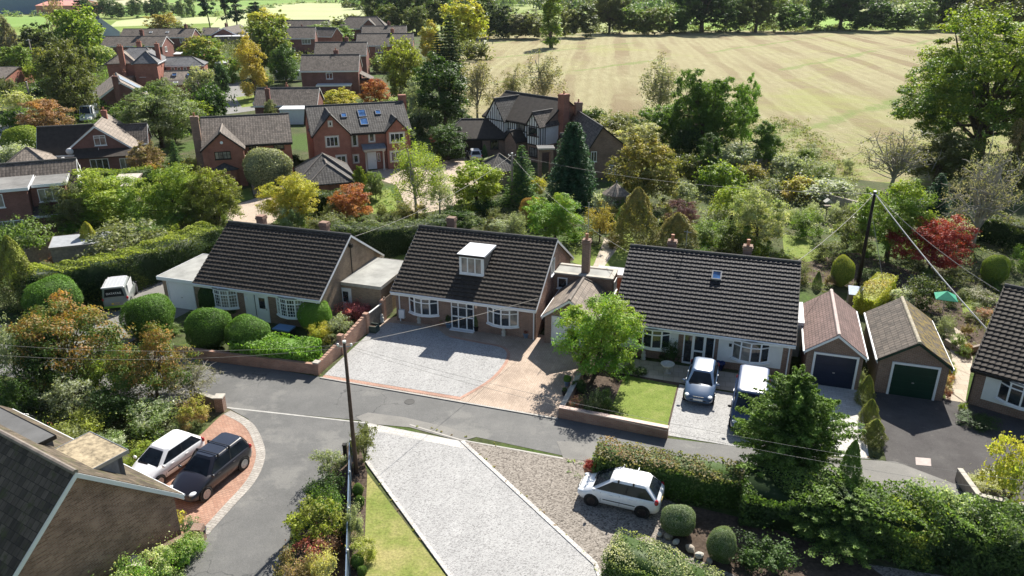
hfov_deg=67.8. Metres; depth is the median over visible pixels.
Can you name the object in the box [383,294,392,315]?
wooden gate
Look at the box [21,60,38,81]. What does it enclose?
shrub
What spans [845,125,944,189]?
bare tree
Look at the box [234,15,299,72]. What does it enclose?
tree
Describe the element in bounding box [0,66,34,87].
garden building
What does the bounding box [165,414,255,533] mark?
red brick drive
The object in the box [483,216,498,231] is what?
conifer
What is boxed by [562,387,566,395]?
plant pot
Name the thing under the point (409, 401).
drain cover
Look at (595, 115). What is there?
shrub
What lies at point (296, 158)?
shrub
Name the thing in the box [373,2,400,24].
tree
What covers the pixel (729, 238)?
shrub
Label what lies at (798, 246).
lawn
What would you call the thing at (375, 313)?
wooden fence
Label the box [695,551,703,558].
edging rock
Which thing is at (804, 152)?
shrub
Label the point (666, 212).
shrub
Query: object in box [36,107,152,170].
chalet house
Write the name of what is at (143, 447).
shrub
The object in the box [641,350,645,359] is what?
stone ornament
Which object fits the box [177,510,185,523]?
shrub
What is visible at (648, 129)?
tree
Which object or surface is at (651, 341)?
bow window
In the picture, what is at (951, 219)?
shrub
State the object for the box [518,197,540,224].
clipped bush
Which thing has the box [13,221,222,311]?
hedge
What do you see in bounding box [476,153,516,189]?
gazebo
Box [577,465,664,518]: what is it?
parked car
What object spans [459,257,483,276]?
window
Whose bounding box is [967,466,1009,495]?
shrub
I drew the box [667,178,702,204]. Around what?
shrub
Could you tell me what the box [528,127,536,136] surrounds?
window
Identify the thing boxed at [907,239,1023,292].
ground cover
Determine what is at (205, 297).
clipped bush
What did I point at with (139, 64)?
victorian house
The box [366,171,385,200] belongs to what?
tree
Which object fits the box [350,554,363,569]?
clipped bush
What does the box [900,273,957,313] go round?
shrub
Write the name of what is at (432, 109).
ground cover
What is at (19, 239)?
shrub
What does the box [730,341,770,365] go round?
bow window
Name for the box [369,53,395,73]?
shrub
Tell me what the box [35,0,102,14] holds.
industrial shed
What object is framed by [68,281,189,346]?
worn drive
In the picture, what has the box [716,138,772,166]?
shrub
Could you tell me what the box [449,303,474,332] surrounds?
porch door
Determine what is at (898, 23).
tree
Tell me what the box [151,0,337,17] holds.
hedgerow
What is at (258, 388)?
road
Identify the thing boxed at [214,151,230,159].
window
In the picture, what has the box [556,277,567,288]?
window
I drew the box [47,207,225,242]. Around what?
ground cover
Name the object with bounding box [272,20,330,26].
long house
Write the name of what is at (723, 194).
weeping shrub
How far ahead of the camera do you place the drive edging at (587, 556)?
34.29 m
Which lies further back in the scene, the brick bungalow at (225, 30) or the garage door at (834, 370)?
the brick bungalow at (225, 30)
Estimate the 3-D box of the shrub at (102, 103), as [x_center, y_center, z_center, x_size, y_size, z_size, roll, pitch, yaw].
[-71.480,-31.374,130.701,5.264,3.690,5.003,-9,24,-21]
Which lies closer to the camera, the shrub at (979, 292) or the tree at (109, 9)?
the shrub at (979, 292)
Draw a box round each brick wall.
[172,298,386,375]
[189,388,226,411]
[558,366,668,438]
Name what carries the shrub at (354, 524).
on the soil bed at (361, 477)
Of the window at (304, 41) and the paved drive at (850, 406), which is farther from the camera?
the window at (304, 41)
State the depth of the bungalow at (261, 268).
53.38 m
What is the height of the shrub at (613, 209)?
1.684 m
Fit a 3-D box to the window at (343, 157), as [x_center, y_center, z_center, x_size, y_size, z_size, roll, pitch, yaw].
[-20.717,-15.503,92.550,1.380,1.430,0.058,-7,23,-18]
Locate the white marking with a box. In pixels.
[915,457,930,465]
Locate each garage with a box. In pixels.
[294,153,354,192]
[800,289,868,389]
[863,296,954,400]
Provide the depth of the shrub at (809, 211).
73.65 m
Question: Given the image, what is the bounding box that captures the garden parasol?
[934,291,957,316]
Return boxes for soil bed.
[293,445,366,575]
[569,354,679,424]
[667,505,881,575]
[800,253,995,345]
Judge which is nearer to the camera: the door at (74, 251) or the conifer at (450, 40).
the door at (74, 251)
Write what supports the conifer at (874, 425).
on the garden ground at (300, 150)
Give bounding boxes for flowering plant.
[943,386,954,398]
[946,374,954,388]
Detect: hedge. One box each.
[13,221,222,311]
[82,163,155,188]
[228,331,322,361]
[296,182,367,216]
[330,213,450,258]
[443,208,474,227]
[591,435,745,512]
[598,527,724,575]
[737,455,1023,575]
[852,271,898,314]
[961,208,1023,251]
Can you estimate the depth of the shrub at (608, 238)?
68.48 m
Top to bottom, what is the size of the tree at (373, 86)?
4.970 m
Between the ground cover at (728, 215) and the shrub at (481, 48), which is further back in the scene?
the shrub at (481, 48)
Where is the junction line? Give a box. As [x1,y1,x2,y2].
[227,407,364,422]
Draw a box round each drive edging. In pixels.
[205,411,264,533]
[323,375,460,399]
[365,461,452,575]
[449,336,509,397]
[460,440,600,575]
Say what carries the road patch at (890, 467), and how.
on the road at (258, 388)
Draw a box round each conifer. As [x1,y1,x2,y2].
[0,235,35,312]
[70,0,103,43]
[79,221,95,238]
[166,140,192,179]
[350,165,370,196]
[428,32,448,83]
[434,14,469,80]
[481,144,487,160]
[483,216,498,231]
[500,145,539,207]
[544,121,598,212]
[608,186,660,250]
[650,212,701,249]
[730,364,866,479]
[812,272,821,288]
[833,439,863,487]
[854,374,875,406]
[858,399,880,423]
[858,418,888,447]
[916,173,954,220]
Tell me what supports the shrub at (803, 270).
on the garden ground at (300, 150)
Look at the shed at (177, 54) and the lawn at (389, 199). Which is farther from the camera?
the shed at (177, 54)
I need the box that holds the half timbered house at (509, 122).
[446,90,633,177]
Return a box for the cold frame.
[846,285,863,304]
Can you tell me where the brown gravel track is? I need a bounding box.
[466,442,941,575]
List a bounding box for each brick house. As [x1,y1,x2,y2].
[93,72,148,110]
[101,28,173,58]
[120,23,200,51]
[189,112,293,188]
[274,24,317,53]
[300,48,373,95]
[304,94,411,171]
[314,37,369,76]
[316,27,342,41]
[340,16,386,40]
[356,27,414,64]
[361,21,407,32]
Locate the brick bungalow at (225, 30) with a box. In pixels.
[200,22,252,38]
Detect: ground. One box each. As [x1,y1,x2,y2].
[0,34,1023,575]
[3,0,1020,34]
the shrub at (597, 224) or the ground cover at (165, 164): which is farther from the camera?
the ground cover at (165, 164)
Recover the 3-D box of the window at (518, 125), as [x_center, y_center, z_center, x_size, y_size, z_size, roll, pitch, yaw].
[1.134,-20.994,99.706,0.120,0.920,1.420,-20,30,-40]
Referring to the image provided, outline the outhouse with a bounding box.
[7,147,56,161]
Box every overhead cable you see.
[0,347,342,359]
[7,345,335,350]
[346,298,537,344]
[348,348,1022,493]
[350,346,1022,480]
[354,157,508,236]
[514,159,627,251]
[515,155,872,193]
[794,194,873,263]
[872,216,886,300]
[875,194,985,328]
[888,206,998,290]
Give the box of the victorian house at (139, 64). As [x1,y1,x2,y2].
[104,39,207,93]
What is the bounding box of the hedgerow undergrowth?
[481,22,941,35]
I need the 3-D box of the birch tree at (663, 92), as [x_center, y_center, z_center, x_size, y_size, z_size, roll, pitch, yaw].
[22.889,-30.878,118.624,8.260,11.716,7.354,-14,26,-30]
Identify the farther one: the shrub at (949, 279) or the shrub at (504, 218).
the shrub at (504, 218)
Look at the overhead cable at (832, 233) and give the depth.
51.93 m
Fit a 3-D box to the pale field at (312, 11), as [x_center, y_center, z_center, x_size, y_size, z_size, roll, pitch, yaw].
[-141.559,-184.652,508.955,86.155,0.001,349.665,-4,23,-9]
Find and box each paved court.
[227,197,277,224]
[368,157,480,212]
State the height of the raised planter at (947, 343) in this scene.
0.400 m
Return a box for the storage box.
[272,323,295,337]
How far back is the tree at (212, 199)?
69.95 m
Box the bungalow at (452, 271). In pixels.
[390,206,623,346]
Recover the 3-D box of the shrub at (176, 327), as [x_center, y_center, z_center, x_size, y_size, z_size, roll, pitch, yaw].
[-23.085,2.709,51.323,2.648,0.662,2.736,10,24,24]
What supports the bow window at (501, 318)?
in the bungalow at (452, 271)
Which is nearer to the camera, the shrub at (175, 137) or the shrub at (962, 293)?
the shrub at (962, 293)
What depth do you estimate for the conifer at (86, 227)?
62.79 m
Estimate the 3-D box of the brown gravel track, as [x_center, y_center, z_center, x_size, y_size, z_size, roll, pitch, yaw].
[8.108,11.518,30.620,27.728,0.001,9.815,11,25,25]
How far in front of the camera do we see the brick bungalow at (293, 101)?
126.40 m
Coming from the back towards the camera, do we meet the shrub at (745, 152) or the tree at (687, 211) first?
the shrub at (745, 152)
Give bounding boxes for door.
[72,248,82,259]
[166,281,197,309]
[255,295,270,322]
[341,287,352,314]
[367,152,376,168]
[446,141,481,156]
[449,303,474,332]
[551,315,580,344]
[681,335,715,363]
[811,351,859,389]
[886,361,941,400]
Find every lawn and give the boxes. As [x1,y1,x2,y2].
[235,187,252,201]
[236,95,253,106]
[364,473,445,575]
[369,189,396,213]
[384,95,434,110]
[385,254,405,259]
[451,200,472,210]
[567,243,624,267]
[595,231,634,267]
[609,375,676,424]
[782,234,828,261]
[961,293,997,311]
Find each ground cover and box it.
[0,61,217,137]
[0,262,94,395]
[0,362,207,462]
[6,33,349,67]
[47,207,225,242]
[97,153,204,207]
[258,187,456,228]
[350,468,366,569]
[356,95,479,139]
[450,183,636,254]
[567,459,591,476]
[608,109,864,166]
[608,156,861,248]
[761,186,863,234]
[785,246,999,342]
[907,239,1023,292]
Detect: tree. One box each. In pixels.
[0,13,18,54]
[0,44,32,66]
[0,289,135,391]
[15,98,75,126]
[17,20,60,57]
[30,36,102,117]
[34,168,147,231]
[36,178,101,232]
[40,4,105,53]
[42,0,64,35]
[79,0,91,7]
[90,2,102,16]
[96,0,108,16]
[100,320,206,397]
[105,0,119,17]
[109,77,204,147]
[110,2,128,17]
[113,162,208,228]
[124,140,165,169]
[125,1,134,15]
[129,0,143,17]
[140,0,154,15]
[142,12,180,27]
[148,0,160,14]
[153,0,170,13]
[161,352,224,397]
[169,3,179,13]
[172,0,186,17]
[176,34,225,70]
[178,165,245,226]
[182,65,214,99]
[183,0,195,16]
[197,0,215,26]
[211,63,231,94]
[219,0,231,26]
[224,0,245,24]
[232,30,268,97]
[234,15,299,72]
[245,2,264,17]
[246,7,292,32]
[253,171,321,221]
[262,99,277,113]
[266,41,299,84]
[307,21,354,40]
[326,182,373,217]
[357,78,392,102]
[358,0,381,17]
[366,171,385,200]
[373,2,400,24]
[374,0,412,24]
[378,33,424,106]
[387,126,444,219]
[395,0,443,31]
[398,4,428,34]
[402,74,430,117]
[409,50,470,130]
[417,19,443,61]
[420,164,456,213]
[426,122,470,159]
[427,0,456,30]
[438,0,489,44]
[445,157,506,213]
[460,61,499,117]
[473,0,495,37]
[480,3,519,38]
[495,63,527,95]
[500,12,528,37]
[514,9,546,37]
[519,48,568,95]
[521,192,584,244]
[539,0,562,47]
[548,291,647,381]
[558,6,579,36]
[568,3,599,37]
[590,0,631,32]
[601,133,684,207]
[612,120,663,151]
[615,2,653,32]
[629,104,678,149]
[636,49,682,111]
[641,5,675,34]
[661,68,761,153]
[664,198,700,227]
[665,4,695,31]
[669,0,741,31]
[695,132,722,179]
[716,9,748,31]
[731,71,760,144]
[735,0,790,31]
[751,120,787,167]
[775,0,812,31]
[805,0,828,29]
[823,0,875,29]
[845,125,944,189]
[845,178,939,257]
[847,0,896,29]
[885,7,913,29]
[885,214,981,270]
[886,1,1023,174]
[895,0,939,31]
[904,128,985,186]
[920,0,950,28]
[932,0,986,23]
[937,129,1023,251]
[958,0,1023,34]
[1001,118,1023,191]
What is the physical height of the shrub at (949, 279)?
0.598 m
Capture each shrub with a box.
[0,76,18,94]
[0,90,41,111]
[0,109,21,132]
[0,137,35,162]
[0,213,58,260]
[0,216,18,241]
[0,312,25,376]
[0,364,48,416]
[1,323,64,389]
[16,77,66,98]
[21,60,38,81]
[30,48,44,63]
[30,56,49,81]
[38,376,102,417]
[39,256,53,265]
[50,406,107,438]
[56,219,80,234]
[60,95,78,114]
[68,349,144,397]
[69,354,103,389]
[72,216,167,258]
[74,377,152,431]
[76,42,96,70]
[86,45,116,68]
[92,94,109,110]
[98,429,129,448]
[104,542,154,575]
[105,209,124,231]
[107,104,124,119]
[114,386,181,441]
[123,456,137,466]
[124,430,158,462]
[129,232,164,249]
[137,525,202,575]
[142,160,169,183]
[152,224,200,237]
[154,222,183,235]
[162,121,188,143]
[164,21,206,32]
[164,528,210,562]
[166,322,183,334]
[169,388,213,431]
[173,99,213,114]
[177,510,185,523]
[181,155,197,176]
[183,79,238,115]
[209,203,231,222]
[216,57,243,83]
[256,69,274,86]
[271,203,312,227]
[271,543,339,575]
[281,493,347,547]
[285,522,359,573]
[291,464,353,508]
[292,152,303,166]
[295,485,344,537]
[304,206,352,229]
[304,535,345,575]
[307,321,334,345]
[308,449,347,478]
[320,201,340,219]
[323,86,359,103]
[325,311,352,333]
[329,13,365,26]
[332,296,371,322]
[337,213,359,224]
[339,498,365,542]
[344,531,377,562]
[346,421,377,462]
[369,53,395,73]
[374,203,387,218]
[382,213,393,223]
[389,200,429,220]
[408,109,446,136]
[456,211,482,228]
[461,38,495,60]
[468,194,504,215]
[484,214,519,232]
[486,207,502,220]
[495,213,519,225]
[506,212,527,233]
[530,176,547,194]
[568,395,583,408]
[570,375,586,393]
[579,386,603,411]
[583,106,609,123]
[583,200,616,240]
[587,188,617,213]
[591,387,618,414]
[593,109,637,136]
[603,230,624,241]
[607,238,617,248]
[609,204,619,220]
[610,198,624,210]
[614,207,626,226]
[622,356,637,374]
[633,366,647,376]
[658,213,670,222]
[658,338,682,363]
[663,122,708,160]
[663,207,672,217]
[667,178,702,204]
[672,149,704,180]
[688,215,733,249]
[689,154,756,191]
[706,184,759,219]
[713,217,760,254]
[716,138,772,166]
[728,182,797,243]
[731,515,810,574]
[737,161,780,184]
[750,177,792,197]
[751,236,777,256]
[766,150,814,179]
[768,246,793,258]
[775,171,826,203]
[779,478,895,568]
[787,169,859,204]
[789,207,827,237]
[792,207,810,225]
[792,256,814,284]
[796,146,818,163]
[796,150,822,163]
[798,143,822,155]
[801,158,823,172]
[803,166,836,182]
[805,205,813,219]
[808,201,818,211]
[811,161,841,178]
[812,236,847,262]
[824,273,837,286]
[827,200,841,216]
[829,213,879,254]
[830,200,860,224]
[833,222,846,231]
[842,156,854,172]
[859,368,867,385]
[861,267,884,285]
[869,476,953,572]
[889,280,922,305]
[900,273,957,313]
[904,475,983,523]
[909,274,920,281]
[913,260,925,266]
[919,266,933,277]
[935,314,957,337]
[936,211,988,245]
[943,277,953,284]
[943,291,960,308]
[949,333,969,350]
[950,266,961,274]
[953,285,998,306]
[953,405,1011,432]
[955,344,971,358]
[956,402,966,410]
[957,289,966,299]
[958,287,972,298]
[958,323,975,335]
[960,342,973,351]
[960,494,1023,575]
[964,311,983,321]
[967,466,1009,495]
[972,302,981,307]
[976,306,994,320]
[976,431,1023,504]
[982,275,999,286]
[991,284,1002,293]
[1008,243,1023,274]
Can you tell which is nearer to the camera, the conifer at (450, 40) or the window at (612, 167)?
the window at (612, 167)
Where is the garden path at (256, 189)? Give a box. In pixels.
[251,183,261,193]
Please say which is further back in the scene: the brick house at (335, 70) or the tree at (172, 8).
the tree at (172, 8)
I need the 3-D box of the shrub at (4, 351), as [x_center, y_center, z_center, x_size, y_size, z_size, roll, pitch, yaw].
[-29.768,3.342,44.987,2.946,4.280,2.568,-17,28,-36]
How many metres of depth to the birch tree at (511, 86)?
124.89 m
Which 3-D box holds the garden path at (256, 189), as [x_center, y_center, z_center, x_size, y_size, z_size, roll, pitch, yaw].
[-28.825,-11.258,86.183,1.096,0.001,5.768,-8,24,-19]
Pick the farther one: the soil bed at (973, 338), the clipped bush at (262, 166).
the clipped bush at (262, 166)
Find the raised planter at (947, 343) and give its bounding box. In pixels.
[944,339,979,354]
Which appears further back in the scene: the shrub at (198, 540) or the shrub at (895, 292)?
the shrub at (895, 292)
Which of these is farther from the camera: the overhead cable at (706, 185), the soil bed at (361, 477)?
the overhead cable at (706, 185)
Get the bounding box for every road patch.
[357,413,475,440]
[557,441,609,460]
[826,457,959,496]
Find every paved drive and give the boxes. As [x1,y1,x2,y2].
[327,316,582,417]
[810,384,868,458]
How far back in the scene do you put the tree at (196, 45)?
190.07 m
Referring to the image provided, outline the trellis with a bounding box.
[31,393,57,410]
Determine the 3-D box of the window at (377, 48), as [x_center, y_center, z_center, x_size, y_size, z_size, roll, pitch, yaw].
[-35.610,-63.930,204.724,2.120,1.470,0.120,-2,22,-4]
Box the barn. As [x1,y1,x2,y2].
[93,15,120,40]
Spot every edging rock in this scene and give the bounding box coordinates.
[664,533,672,539]
[673,538,679,544]
[685,544,694,553]
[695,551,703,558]
[706,557,712,564]
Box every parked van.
[77,103,99,120]
[728,364,770,432]
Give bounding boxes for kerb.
[320,377,557,419]
[410,424,562,458]
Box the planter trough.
[369,322,379,333]
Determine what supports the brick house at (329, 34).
on the garden ground at (300, 150)
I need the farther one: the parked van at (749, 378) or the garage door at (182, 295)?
the garage door at (182, 295)
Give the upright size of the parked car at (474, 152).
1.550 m
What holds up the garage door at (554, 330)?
in the bungalow at (452, 271)
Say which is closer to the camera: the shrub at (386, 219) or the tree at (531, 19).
the shrub at (386, 219)
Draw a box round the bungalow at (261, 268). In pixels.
[156,214,402,326]
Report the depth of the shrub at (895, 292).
54.90 m
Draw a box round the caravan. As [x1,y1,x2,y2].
[275,70,301,81]
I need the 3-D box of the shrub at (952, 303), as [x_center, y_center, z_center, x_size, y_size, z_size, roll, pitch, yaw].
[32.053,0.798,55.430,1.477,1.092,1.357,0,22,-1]
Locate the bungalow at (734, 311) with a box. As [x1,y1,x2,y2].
[613,230,803,375]
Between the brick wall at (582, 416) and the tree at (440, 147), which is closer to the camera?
the brick wall at (582, 416)
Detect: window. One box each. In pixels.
[0,194,5,208]
[0,219,26,236]
[37,187,59,202]
[89,158,109,170]
[93,135,107,145]
[104,288,123,297]
[119,158,130,170]
[211,287,239,309]
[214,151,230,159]
[253,295,259,318]
[273,145,284,149]
[276,296,303,319]
[302,39,310,43]
[325,135,339,147]
[326,73,332,78]
[327,120,332,126]
[335,154,346,162]
[351,135,358,146]
[352,154,359,163]
[368,134,375,142]
[376,47,382,52]
[389,131,404,143]
[389,150,402,162]
[408,297,439,317]
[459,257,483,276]
[486,307,518,328]
[490,141,498,149]
[517,124,524,131]
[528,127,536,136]
[529,147,536,157]
[550,257,554,277]
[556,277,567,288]
[591,151,596,161]
[608,165,615,173]
[613,277,616,295]
[634,328,670,350]
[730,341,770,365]
[994,380,1023,410]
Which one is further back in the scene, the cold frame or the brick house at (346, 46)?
the brick house at (346, 46)
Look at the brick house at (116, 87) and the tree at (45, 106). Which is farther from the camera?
the brick house at (116, 87)
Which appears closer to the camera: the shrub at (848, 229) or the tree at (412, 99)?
the shrub at (848, 229)
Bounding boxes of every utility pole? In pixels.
[337,340,358,473]
[508,153,515,202]
[856,191,879,285]
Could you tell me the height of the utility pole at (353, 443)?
7.171 m
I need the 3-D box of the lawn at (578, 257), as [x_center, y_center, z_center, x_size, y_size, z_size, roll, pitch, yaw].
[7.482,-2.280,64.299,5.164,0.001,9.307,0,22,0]
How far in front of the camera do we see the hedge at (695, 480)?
34.76 m
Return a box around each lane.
[0,76,40,149]
[224,82,254,113]
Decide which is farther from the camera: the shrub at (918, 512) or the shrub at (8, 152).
the shrub at (8, 152)
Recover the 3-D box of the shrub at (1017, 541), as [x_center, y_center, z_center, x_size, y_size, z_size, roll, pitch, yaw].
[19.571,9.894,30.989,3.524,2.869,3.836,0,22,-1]
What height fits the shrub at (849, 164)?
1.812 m
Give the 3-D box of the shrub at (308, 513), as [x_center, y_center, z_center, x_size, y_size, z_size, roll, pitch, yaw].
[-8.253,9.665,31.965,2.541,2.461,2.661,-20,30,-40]
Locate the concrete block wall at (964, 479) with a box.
[955,468,1023,511]
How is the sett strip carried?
on the garden ground at (300, 150)
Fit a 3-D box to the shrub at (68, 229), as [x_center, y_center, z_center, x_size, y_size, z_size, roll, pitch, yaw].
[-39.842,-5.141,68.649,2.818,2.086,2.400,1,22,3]
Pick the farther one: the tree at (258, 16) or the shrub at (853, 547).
the tree at (258, 16)
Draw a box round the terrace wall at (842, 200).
[783,186,858,213]
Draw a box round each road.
[0,324,969,502]
[183,408,363,575]
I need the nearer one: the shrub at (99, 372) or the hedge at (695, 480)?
the hedge at (695, 480)
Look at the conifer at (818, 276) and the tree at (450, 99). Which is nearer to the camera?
the conifer at (818, 276)
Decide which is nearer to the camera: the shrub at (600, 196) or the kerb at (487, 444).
the kerb at (487, 444)
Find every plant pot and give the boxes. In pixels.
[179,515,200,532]
[445,315,451,327]
[473,314,477,330]
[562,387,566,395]
[563,375,570,386]
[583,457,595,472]
[716,360,724,370]
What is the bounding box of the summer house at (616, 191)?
[602,181,629,212]
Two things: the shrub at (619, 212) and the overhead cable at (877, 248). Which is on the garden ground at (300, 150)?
the shrub at (619, 212)
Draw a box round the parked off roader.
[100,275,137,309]
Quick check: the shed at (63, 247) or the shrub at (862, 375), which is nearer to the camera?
the shrub at (862, 375)
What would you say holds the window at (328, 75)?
in the brick house at (335, 70)
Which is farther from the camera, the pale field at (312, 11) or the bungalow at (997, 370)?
the pale field at (312, 11)
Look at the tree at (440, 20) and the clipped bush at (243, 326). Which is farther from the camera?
the tree at (440, 20)
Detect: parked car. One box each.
[132,429,204,483]
[170,432,251,502]
[466,148,482,161]
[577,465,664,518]
[682,357,719,404]
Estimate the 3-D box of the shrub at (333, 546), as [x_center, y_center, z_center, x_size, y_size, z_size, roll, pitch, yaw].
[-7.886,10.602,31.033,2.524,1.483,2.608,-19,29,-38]
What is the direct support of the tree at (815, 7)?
on the stubble field at (839, 86)
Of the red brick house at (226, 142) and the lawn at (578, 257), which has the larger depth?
the red brick house at (226, 142)
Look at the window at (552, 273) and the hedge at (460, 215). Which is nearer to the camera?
the window at (552, 273)
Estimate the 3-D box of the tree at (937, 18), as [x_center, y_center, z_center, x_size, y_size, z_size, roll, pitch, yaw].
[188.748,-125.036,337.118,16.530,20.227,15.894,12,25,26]
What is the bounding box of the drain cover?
[404,399,414,403]
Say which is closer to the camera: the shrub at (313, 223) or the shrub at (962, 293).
the shrub at (962, 293)
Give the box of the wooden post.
[342,443,347,462]
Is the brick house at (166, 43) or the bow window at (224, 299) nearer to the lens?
the bow window at (224, 299)
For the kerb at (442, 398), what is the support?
on the road at (258, 388)
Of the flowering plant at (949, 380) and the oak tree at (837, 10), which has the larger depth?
the oak tree at (837, 10)
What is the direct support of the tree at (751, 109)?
on the stubble field at (839, 86)
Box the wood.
[339,0,1006,14]
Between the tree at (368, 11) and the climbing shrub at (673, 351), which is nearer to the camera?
the climbing shrub at (673, 351)
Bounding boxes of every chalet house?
[0,157,85,239]
[0,405,184,575]
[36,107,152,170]
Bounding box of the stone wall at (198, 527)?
[127,523,206,574]
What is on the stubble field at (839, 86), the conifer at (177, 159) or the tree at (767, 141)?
the tree at (767, 141)
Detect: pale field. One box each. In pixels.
[111,16,216,26]
[159,0,343,5]
[211,3,364,28]
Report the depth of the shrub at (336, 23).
316.80 m
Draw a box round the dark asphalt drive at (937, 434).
[871,390,1023,502]
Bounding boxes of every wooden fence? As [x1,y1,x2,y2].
[23,231,80,262]
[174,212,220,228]
[369,303,381,324]
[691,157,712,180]
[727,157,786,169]
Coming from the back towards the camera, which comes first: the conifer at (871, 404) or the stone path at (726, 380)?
the stone path at (726, 380)
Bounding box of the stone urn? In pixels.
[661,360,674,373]
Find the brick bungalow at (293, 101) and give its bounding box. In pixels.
[253,82,324,123]
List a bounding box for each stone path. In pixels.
[593,238,617,266]
[604,357,782,393]
[945,327,972,402]
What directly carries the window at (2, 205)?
in the chalet house at (24, 185)
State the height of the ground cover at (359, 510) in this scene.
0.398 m
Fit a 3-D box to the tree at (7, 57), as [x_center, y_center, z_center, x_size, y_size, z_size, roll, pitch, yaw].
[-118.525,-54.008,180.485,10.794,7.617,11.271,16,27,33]
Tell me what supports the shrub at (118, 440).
on the garden ground at (300, 150)
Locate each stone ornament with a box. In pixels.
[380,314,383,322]
[501,328,505,336]
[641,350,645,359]
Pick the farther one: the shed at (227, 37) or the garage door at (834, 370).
the shed at (227, 37)
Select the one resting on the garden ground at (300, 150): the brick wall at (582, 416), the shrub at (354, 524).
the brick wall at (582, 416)
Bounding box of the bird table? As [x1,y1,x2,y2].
[823,198,833,215]
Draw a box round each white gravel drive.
[325,322,506,396]
[366,430,596,575]
[668,384,764,448]
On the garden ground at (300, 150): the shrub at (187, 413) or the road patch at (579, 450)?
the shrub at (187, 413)
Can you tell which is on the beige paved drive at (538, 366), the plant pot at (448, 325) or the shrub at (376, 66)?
the plant pot at (448, 325)
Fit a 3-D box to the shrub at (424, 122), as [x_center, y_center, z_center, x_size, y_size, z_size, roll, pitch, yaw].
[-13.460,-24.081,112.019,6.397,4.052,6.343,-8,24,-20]
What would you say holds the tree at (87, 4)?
on the ground at (111, 20)
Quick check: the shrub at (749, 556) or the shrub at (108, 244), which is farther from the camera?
the shrub at (108, 244)
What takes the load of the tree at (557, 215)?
on the garden ground at (300, 150)
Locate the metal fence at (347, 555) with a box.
[345,439,352,575]
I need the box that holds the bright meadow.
[653,14,1021,29]
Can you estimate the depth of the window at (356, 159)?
93.71 m
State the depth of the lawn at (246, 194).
83.82 m
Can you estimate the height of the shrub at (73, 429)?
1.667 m
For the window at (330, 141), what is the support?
in the red brick house at (362, 135)
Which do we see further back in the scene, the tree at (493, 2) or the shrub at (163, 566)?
the tree at (493, 2)
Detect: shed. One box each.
[0,0,46,13]
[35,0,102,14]
[48,231,114,266]
[112,173,143,205]
[173,52,203,55]
[213,34,250,42]
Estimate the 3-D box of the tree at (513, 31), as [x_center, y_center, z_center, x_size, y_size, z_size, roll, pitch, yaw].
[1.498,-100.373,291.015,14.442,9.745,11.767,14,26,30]
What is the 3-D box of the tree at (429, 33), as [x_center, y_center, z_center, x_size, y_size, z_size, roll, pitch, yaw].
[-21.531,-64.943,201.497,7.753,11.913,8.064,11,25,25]
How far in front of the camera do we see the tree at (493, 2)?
290.04 m
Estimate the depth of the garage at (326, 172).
80.85 m
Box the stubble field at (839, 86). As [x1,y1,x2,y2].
[457,30,1023,195]
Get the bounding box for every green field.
[0,15,50,26]
[108,4,246,16]
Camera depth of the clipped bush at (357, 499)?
34.33 m
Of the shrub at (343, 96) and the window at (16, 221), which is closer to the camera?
the window at (16, 221)
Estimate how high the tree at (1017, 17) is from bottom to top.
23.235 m
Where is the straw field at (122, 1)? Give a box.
[93,0,149,4]
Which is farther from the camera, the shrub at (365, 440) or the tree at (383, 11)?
the tree at (383, 11)
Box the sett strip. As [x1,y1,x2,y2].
[367,423,467,448]
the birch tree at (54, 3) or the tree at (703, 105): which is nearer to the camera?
the tree at (703, 105)
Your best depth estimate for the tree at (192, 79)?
139.58 m
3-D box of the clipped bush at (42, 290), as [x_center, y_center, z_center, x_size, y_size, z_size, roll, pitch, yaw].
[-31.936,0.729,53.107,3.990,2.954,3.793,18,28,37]
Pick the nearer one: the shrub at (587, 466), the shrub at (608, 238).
the shrub at (587, 466)
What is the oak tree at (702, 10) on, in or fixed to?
on the stubble field at (839, 86)
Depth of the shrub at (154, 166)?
86.67 m
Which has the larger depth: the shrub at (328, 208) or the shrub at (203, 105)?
the shrub at (203, 105)
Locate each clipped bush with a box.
[0,124,35,148]
[20,273,83,319]
[118,293,175,339]
[183,307,231,349]
[197,287,214,307]
[223,313,271,345]
[242,147,292,188]
[296,300,332,329]
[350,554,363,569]
[352,482,362,495]
[355,495,363,506]
[357,565,366,575]
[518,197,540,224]
[660,504,695,536]
[706,526,737,563]
[831,254,855,286]
[979,254,1011,283]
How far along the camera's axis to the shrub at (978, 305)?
54.96 m
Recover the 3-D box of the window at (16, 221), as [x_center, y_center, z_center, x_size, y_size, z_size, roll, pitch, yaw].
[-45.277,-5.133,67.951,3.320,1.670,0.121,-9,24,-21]
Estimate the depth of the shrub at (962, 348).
47.99 m
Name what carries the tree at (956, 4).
on the stubble field at (839, 86)
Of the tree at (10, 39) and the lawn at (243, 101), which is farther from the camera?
the tree at (10, 39)
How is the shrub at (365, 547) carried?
on the garden ground at (300, 150)
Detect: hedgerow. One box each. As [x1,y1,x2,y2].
[0,8,81,16]
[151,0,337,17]
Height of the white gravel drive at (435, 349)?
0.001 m
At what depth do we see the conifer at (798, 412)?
35.26 m
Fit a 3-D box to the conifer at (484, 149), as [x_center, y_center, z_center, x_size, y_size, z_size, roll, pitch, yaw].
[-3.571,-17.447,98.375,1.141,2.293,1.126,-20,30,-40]
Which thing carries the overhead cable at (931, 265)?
attached to the utility pole at (859, 276)
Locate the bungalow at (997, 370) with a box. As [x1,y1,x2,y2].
[966,283,1023,419]
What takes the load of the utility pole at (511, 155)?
on the garden ground at (300, 150)

